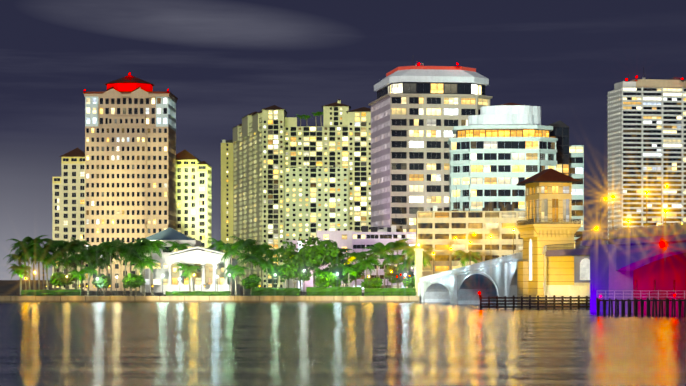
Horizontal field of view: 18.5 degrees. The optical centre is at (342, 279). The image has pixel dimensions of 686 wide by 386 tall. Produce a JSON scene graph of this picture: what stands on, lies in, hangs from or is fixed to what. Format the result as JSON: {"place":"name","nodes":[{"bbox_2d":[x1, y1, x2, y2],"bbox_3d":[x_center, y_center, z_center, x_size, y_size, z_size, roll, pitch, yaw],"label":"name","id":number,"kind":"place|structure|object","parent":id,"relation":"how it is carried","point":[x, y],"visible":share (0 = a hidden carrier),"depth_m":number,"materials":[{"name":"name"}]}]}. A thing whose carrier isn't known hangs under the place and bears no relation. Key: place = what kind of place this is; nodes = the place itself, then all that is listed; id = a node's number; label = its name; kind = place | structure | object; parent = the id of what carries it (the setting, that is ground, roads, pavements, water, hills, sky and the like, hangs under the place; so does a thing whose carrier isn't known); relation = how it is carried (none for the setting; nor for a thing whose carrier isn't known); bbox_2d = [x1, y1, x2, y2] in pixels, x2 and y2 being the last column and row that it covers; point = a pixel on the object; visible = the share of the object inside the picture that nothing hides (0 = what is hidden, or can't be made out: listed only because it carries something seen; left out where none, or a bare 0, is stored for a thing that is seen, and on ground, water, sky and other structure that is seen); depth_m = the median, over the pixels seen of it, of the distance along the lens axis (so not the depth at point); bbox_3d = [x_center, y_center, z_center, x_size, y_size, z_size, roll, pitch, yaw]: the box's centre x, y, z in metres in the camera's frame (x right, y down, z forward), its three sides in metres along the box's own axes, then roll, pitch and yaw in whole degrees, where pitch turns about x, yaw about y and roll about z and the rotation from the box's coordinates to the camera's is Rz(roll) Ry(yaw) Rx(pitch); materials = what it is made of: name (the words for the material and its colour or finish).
{"place":"outdoors","nodes":[
{"label":"outdoors","id":0,"kind":"place"},
{"bbox_2d":[0,280,363,295],"bbox_3d":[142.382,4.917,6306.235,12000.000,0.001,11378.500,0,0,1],"label":"bushes","id":1,"kind":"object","parent":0,"point":[9,288],"depth_m":925.33,"materials":[{"name":"plant"}]},
{"bbox_2d":[84,243,139,290],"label":"building","id":2,"kind":"structure","parent":1,"relation":"on","point":[118,270],"depth_m":904.98,"materials":[{"name":"beige stone"}]},
{"bbox_2d":[83,75,177,243],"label":"office tower","id":3,"kind":"structure","parent":1,"relation":"on","point":[130,158],"depth_m":930.08,"materials":[{"name":"beige concrete"}]},
{"bbox_2d":[52,148,211,288],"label":"building wings","id":4,"kind":"object","parent":1,"relation":"on","point":[194,197],"visible":0.62,"depth_m":975.33},
{"bbox_2d":[140,227,200,292],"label":"pavilion","id":5,"kind":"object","parent":1,"relation":"on","point":[169,234],"visible":0.29,"depth_m":769.05,"materials":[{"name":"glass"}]},
{"bbox_2d":[164,247,239,294],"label":"pavilion","id":6,"kind":"structure","parent":1,"relation":"on","point":[208,262],"depth_m":678.74,"materials":[{"name":"white paint"}]},
{"bbox_2d":[21,286,415,295],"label":"hedge","id":7,"kind":"object","parent":1,"relation":"on","point":[329,291],"visible":1,"depth_m":625.64,"materials":[{"name":"green plant"}]},
{"bbox_2d":[49,235,414,295],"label":"park trees","id":8,"kind":"object","parent":1,"relation":"on","point":[314,257],"visible":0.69,"depth_m":632.49,"materials":[{"name":"green plant"}]},
{"bbox_2d":[4,235,484,295],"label":"palm trees","id":9,"kind":"object","parent":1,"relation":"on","point":[59,250],"visible":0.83,"depth_m":647.58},
{"bbox_2d":[221,99,370,286],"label":"condo building","id":10,"kind":"structure","parent":1,"relation":"on","point":[284,176],"depth_m":1318.17,"materials":[{"name":"beige paint"}]},
{"bbox_2d":[295,111,322,125],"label":"rooftop palm trees","id":11,"kind":"object","parent":10,"relation":"on","point":[317,113],"visible":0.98,"depth_m":1335.54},
{"bbox_2d":[283,231,353,291],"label":"white building blocks","id":12,"kind":"structure","parent":1,"relation":"on","point":[342,239],"depth_m":797.51,"materials":[{"name":"concrete"}]},
{"bbox_2d":[25,184,681,295],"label":"street lamps","id":13,"kind":"object","parent":1,"relation":"on","point":[350,258],"visible":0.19,"depth_m":629.16,"materials":[{"name":"grey metal"}]},
{"bbox_2d":[25,63,682,296],"bbox_3d":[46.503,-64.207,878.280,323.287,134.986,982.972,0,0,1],"label":"red lights","id":14,"kind":"object","parent":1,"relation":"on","point":[665,211],"depth_m":627.89},
{"bbox_2d":[352,226,415,292],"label":"low-rise building","id":15,"kind":"structure","parent":1,"relation":"on","point":[363,239],"depth_m":757.13,"materials":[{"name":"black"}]},
{"bbox_2d":[368,63,492,231],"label":"office tower","id":16,"kind":"structure","parent":1,"relation":"on","point":[419,112],"depth_m":789.93,"materials":[{"name":"white concrete"}]},
{"bbox_2d":[416,202,524,276],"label":"garage building","id":17,"kind":"structure","parent":1,"relation":"on","point":[437,228],"depth_m":696.63,"materials":[{"name":"beige concrete"}]},
{"bbox_2d":[448,103,557,210],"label":"office building","id":18,"kind":"structure","parent":1,"relation":"on","point":[497,154],"depth_m":717.15,"materials":[{"name":"white concrete"}]},
{"bbox_2d":[542,121,583,248],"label":"office building","id":19,"kind":"structure","parent":1,"relation":"on","point":[570,160],"depth_m":737.29,"materials":[{"name":"white concrete"}]},
{"bbox_2d":[607,72,685,241],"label":"condo tower","id":20,"kind":"structure","parent":1,"relation":"on","point":[646,132],"depth_m":1363.19,"materials":[{"name":"white concrete"}]},
{"bbox_2d":[0,302,685,385],"bbox_3d":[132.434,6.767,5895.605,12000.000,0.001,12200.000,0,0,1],"label":"water","id":21,"kind":"structure","parent":0,"point":[245,344],"depth_m":215.67,"materials":[{"name":"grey liquid"}]},
{"bbox_2d":[0,296,418,301],"bbox_3d":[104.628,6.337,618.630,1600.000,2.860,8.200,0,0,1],"label":"seawall","id":22,"kind":"object","parent":21,"relation":"in","point":[209,298],"visible":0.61,"depth_m":618.17,"materials":[{"name":"concrete"}]},
{"bbox_2d":[32,292,391,295],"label":"lights","id":23,"kind":"object","parent":22,"relation":"on","point":[211,293],"visible":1,"depth_m":619.13,"materials":[{"name":"grey metal"}]},
{"bbox_2d":[418,245,589,305],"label":"arched bridge spans","id":24,"kind":"object","parent":21,"relation":"in","point":[491,278],"visible":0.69,"depth_m":559.43,"materials":[{"name":"grey concrete"}]},
{"bbox_2d":[433,190,666,274],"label":"street lamps","id":25,"kind":"object","parent":24,"relation":"on","point":[514,228],"visible":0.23,"depth_m":508.90,"materials":[{"name":"metal"}]},
{"bbox_2d":[480,295,589,308],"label":"wooden fender","id":26,"kind":"object","parent":21,"relation":"in","point":[562,301],"visible":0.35,"depth_m":476.37,"materials":[{"name":"brown wood"}]},
{"bbox_2d":[582,222,685,315],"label":"drawbridge","id":27,"kind":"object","parent":21,"relation":"in","point":[639,263],"depth_m":415.52,"materials":[{"name":"purple metal"}]},
{"bbox_2d":[596,291,685,315],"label":"fender pilings","id":28,"kind":"object","parent":21,"relation":"in","point":[635,300],"visible":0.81,"depth_m":386.57,"materials":[{"name":"brown wood"}]},
{"bbox_2d":[0,0,685,279],"label":"sky","id":29,"kind":"structure","parent":0,"point":[224,62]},
{"bbox_2d":[414,246,423,295],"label":"pillar","id":30,"kind":"structure","parent":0,"point":[418,262],"depth_m":624.88,"materials":[{"name":"beige concrete"}]},
{"bbox_2d":[516,168,580,308],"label":"bridge tower","id":31,"kind":"structure","parent":0,"point":[548,193],"depth_m":482.36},
{"bbox_2d":[517,219,580,225],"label":"balcony railing","id":32,"kind":"object","parent":31,"relation":"attached to","point":[575,221],"visible":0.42,"depth_m":481.53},
{"bbox_2d":[545,243,589,255],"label":"parapet","id":33,"kind":"structure","parent":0,"point":[576,251],"depth_m":461.32,"materials":[{"name":"brown concrete"}]},
{"bbox_2d":[574,236,589,308],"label":"bridge pier","id":34,"kind":"structure","parent":0,"point":[581,269],"depth_m":483.44,"materials":[{"name":"grey concrete"}]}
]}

